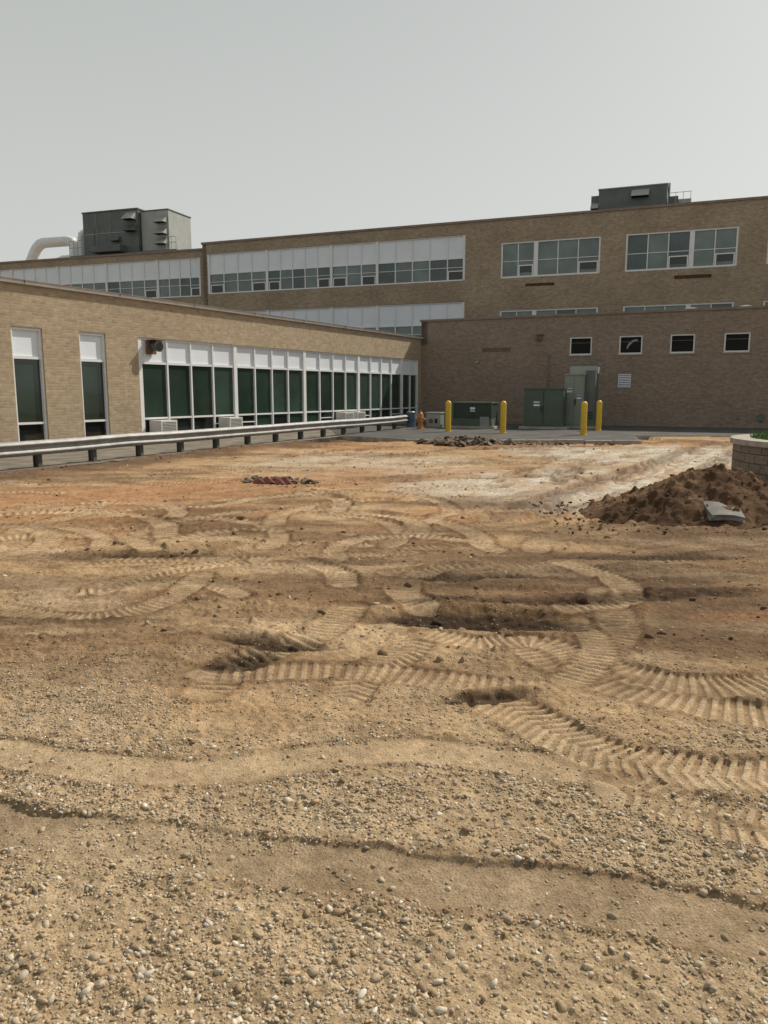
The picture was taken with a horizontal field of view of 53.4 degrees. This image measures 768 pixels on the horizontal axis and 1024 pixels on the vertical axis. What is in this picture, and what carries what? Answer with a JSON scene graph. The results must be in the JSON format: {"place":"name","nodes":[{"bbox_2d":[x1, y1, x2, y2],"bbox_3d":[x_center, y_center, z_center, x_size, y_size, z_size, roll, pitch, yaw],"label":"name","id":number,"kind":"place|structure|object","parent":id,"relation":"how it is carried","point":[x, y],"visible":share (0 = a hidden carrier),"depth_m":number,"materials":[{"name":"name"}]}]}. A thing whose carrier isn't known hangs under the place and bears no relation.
{"place":"outdoors","nodes":[
{"label":"outdoors","id":0,"kind":"place"},
{"bbox_2d":[0,430,341,472],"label":"pavement strip","id":1,"kind":"object","parent":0,"point":[118,454],"visible":0.47,"depth_m":20.28,"materials":[{"name":"concrete"}]},
{"bbox_2d":[0,414,407,466],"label":"guardrail","id":2,"kind":"object","parent":1,"relation":"on","point":[36,449],"visible":0.81,"depth_m":19.58,"materials":[{"name":"metal"}]},
{"bbox_2d":[0,276,422,442],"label":"classroom wing","id":3,"kind":"structure","parent":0,"point":[75,362],"depth_m":23.93,"materials":[{"name":"beige brick"}]},
{"bbox_2d":[10,326,417,440],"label":"window frames","id":4,"kind":"structure","parent":3,"relation":"in","point":[234,366],"depth_m":26.61,"materials":[{"name":"white paint"}]},
{"bbox_2d":[12,329,415,440],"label":"window panes","id":5,"kind":"structure","parent":3,"relation":"in","point":[25,343],"depth_m":26.01,"materials":[{"name":"green glass"}]},
{"bbox_2d":[0,436,767,1023],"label":"dirt lot","id":6,"kind":"structure","parent":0,"point":[392,500],"depth_m":3.94,"materials":[{"name":"brown soil"}]},
{"bbox_2d":[253,476,293,484],"bbox_3d":[-1.950,-0.515,13.484,0.720,0.241,0.260,0,9,0],"label":"board","id":7,"kind":"object","parent":6,"relation":"on","point":[276,480],"visible":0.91,"depth_m":13.40,"materials":[{"name":"red wood"}]},
{"bbox_2d":[242,475,318,483],"bbox_3d":[-1.867,-0.565,13.683,1.424,0.160,0.616,0,9,0],"label":"debris heap","id":8,"kind":"object","parent":6,"relation":"on","point":[305,480],"visible":0.59,"depth_m":13.57,"materials":[{"name":"soil"}]},
{"bbox_2d":[0,445,767,662],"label":"dirt clods","id":9,"kind":"object","parent":6,"relation":"on","point":[381,651],"visible":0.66,"depth_m":6.51,"materials":[{"name":"soil"}]},
{"bbox_2d":[417,435,514,446],"bbox_3d":[2.580,-2.205,23.920,3.131,0.400,2.127,0,9,0],"label":"asphalt rubble","id":10,"kind":"object","parent":6,"relation":"on","point":[464,440],"visible":0.99,"depth_m":23.37,"materials":[{"name":"grey asphalt"}]},
{"bbox_2d":[502,441,614,444],"bbox_3d":[4.544,-2.111,23.548,5.123,0.179,0.796,0,9,0],"label":"dirt rubble","id":11,"kind":"object","parent":6,"relation":"on","point":[563,443],"visible":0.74,"depth_m":23.46,"materials":[{"name":"soil"}]},
{"bbox_2d":[529,463,767,533],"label":"dirt pile","id":12,"kind":"object","parent":6,"relation":"on","point":[673,500],"visible":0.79,"depth_m":9.67,"materials":[{"name":"soil"}]},
{"bbox_2d":[702,501,744,522],"bbox_3d":[4.159,0.002,9.350,0.472,0.113,0.428,3,29,4],"label":"concrete chunk","id":13,"kind":"object","parent":12,"relation":"on","point":[716,511],"visible":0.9,"depth_m":9.24,"materials":[{"name":"grey concrete"}]},
{"bbox_2d":[730,430,767,481],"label":"round planter","id":14,"kind":"object","parent":6,"relation":"on","point":[749,452],"visible":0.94,"depth_m":12.50,"materials":[{"name":"brick"}]},
{"bbox_2d":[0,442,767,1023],"bbox_3d":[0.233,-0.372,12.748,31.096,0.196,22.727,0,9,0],"label":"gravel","id":15,"kind":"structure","parent":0,"point":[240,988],"depth_m":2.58,"materials":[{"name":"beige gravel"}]},
{"bbox_2d":[0,0,767,261],"label":"sky","id":16,"kind":"structure","parent":0,"point":[243,119],"materials":[{"name":"grey"}]},
{"bbox_2d":[331,422,767,442],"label":"asphalt pavement","id":17,"kind":"structure","parent":0,"point":[401,432],"depth_m":28.84,"materials":[{"name":"grey asphalt"}]},
{"bbox_2d":[406,411,415,426],"bbox_3d":[1.200,-4.124,33.972,0.440,0.700,0.440,0,9,0],"label":"plastic drum","id":18,"kind":"object","parent":17,"relation":"on","point":[411,415],"visible":0.88,"depth_m":33.81,"materials":[{"name":"plastic"}]},
{"bbox_2d":[415,411,425,428],"bbox_3d":[1.554,-3.904,32.362,0.460,0.775,0.390,-2,9,-10],"label":"fire hydrant","id":19,"kind":"object","parent":17,"relation":"on","point":[420,418],"visible":0.98,"depth_m":32.30,"materials":[{"name":"metal"}]},
{"bbox_2d":[425,412,444,427],"bbox_3d":[2.248,-4.050,33.598,0.720,0.670,0.580,4,10,24],"label":"utility box","id":20,"kind":"object","parent":17,"relation":"on","point":[434,419],"visible":0.97,"depth_m":33.38,"materials":[{"name":"metal"}]},
{"bbox_2d":[445,401,450,431],"bbox_3d":[2.520,-3.756,29.981,0.260,1.222,0.260,0,9,0],"label":"bollard","id":21,"kind":"object","parent":17,"relation":"on","point":[448,416],"visible":0.97,"depth_m":29.90,"materials":[{"name":"yellow metal"}]},
{"bbox_2d":[451,402,499,428],"bbox_3d":[4.005,-4.232,33.303,2.000,1.120,1.400,4,10,22],"label":"pad mounted transformer","id":22,"kind":"object","parent":17,"relation":"on","point":[476,415],"visible":0.97,"depth_m":32.76,"materials":[{"name":"metal"}]},
{"bbox_2d":[500,401,506,432],"bbox_3d":[4.540,-3.616,29.091,0.260,1.222,0.260,0,9,0],"label":"bollard","id":23,"kind":"object","parent":17,"relation":"on","point":[503,417],"visible":0.97,"depth_m":29.01,"materials":[{"name":"yellow metal"}]},
{"bbox_2d":[415,439,641,444],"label":"kerb","id":24,"kind":"structure","parent":17,"relation":"on","point":[581,441],"depth_m":24.11,"materials":[{"name":"concrete"}]},
{"bbox_2d":[519,388,569,429],"bbox_3d":[7.010,-4.476,32.923,2.000,1.720,1.850,4,10,22],"label":"pad mounted transformer","id":25,"kind":"object","parent":17,"relation":"on","point":[545,408],"visible":0.98,"depth_m":32.19,"materials":[{"name":"metal"}]},
{"bbox_2d":[564,364,601,428],"bbox_3d":[8.554,-5.022,33.148,1.500,2.730,1.450,4,10,24],"label":"electrical cabinet","id":26,"kind":"object","parent":17,"relation":"on","point":[581,382],"visible":0.76,"depth_m":32.69,"materials":[{"name":"metal"}]},
{"bbox_2d":[580,401,587,434],"bbox_3d":[7.250,-3.398,27.709,0.260,1.222,0.260,0,9,0],"label":"bollard","id":27,"kind":"object","parent":17,"relation":"on","point":[583,424],"visible":0.98,"depth_m":27.63,"materials":[{"name":"yellow metal"}]},
{"bbox_2d":[595,400,601,430],"bbox_3d":[8.710,-3.911,30.968,0.260,1.222,0.260,0,9,0],"label":"bollard","id":28,"kind":"object","parent":17,"relation":"on","point":[598,414],"visible":1,"depth_m":30.89,"materials":[{"name":"yellow metal"}]},
{"label":"ground","id":29,"kind":"structure","parent":0,"visible":0},
{"bbox_2d":[0,248,203,304],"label":"wall","id":30,"kind":"structure","parent":29,"relation":"on","point":[174,275],"depth_m":52.82,"materials":[{"name":"brick"}]},
{"bbox_2d":[0,259,199,297],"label":"west window panes","id":31,"kind":"structure","parent":30,"relation":"in","point":[137,267],"depth_m":52.89,"materials":[{"name":"white glass"}]},
{"bbox_2d":[0,257,200,297],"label":"west window frames","id":32,"kind":"structure","parent":30,"relation":"in","point":[106,282],"depth_m":52.63,"materials":[{"name":"white paint"}]},
{"bbox_2d":[26,208,191,259],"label":"rooftop air handler","id":33,"kind":"object","parent":30,"relation":"on","point":[122,231],"visible":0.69,"depth_m":56.39,"materials":[{"name":"metal"}]},
{"bbox_2d":[202,199,767,317],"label":"brick building","id":34,"kind":"structure","parent":29,"relation":"on","point":[483,289],"depth_m":41.98,"materials":[{"name":"brick"}]},
{"bbox_2d":[201,196,767,286],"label":"coping and louvers","id":35,"kind":"object","parent":34,"relation":"on","point":[568,213],"visible":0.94,"depth_m":42.31,"materials":[{"name":"metal"}]},
{"bbox_2d":[590,183,690,209],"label":"rooftop air handler","id":36,"kind":"object","parent":35,"relation":"on","point":[634,196],"visible":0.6,"depth_m":43.27,"materials":[{"name":"metal"}]},
{"bbox_2d":[207,226,767,334],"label":"window frames","id":37,"kind":"structure","parent":34,"relation":"attached to","point":[691,250],"depth_m":44.48,"materials":[{"name":"white metal"}]},
{"bbox_2d":[210,228,767,335],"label":"window panes","id":38,"kind":"object","parent":34,"relation":"in","point":[678,241],"visible":0.66,"depth_m":45.07,"materials":[{"name":"grey glass"}]},
{"bbox_2d":[420,305,767,427],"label":"brick annex","id":39,"kind":"object","parent":29,"relation":"on","point":[695,367],"visible":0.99,"depth_m":34.99,"materials":[{"name":"brick"}]},
{"bbox_2d":[618,374,630,386],"bbox_3d":[11.028,-6.022,35.062,0.560,0.600,0.019,4,10,24],"label":"wall vent","id":40,"kind":"object","parent":39,"relation":"attached to","point":[624,380],"visible":1,"depth_m":35.05,"materials":[{"name":"white metal"}]},
{"bbox_2d":[568,332,750,356],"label":"windows","id":41,"kind":"structure","parent":39,"relation":"in","point":[739,342],"depth_m":34.03,"materials":[{"name":"black glass"}]}
]}

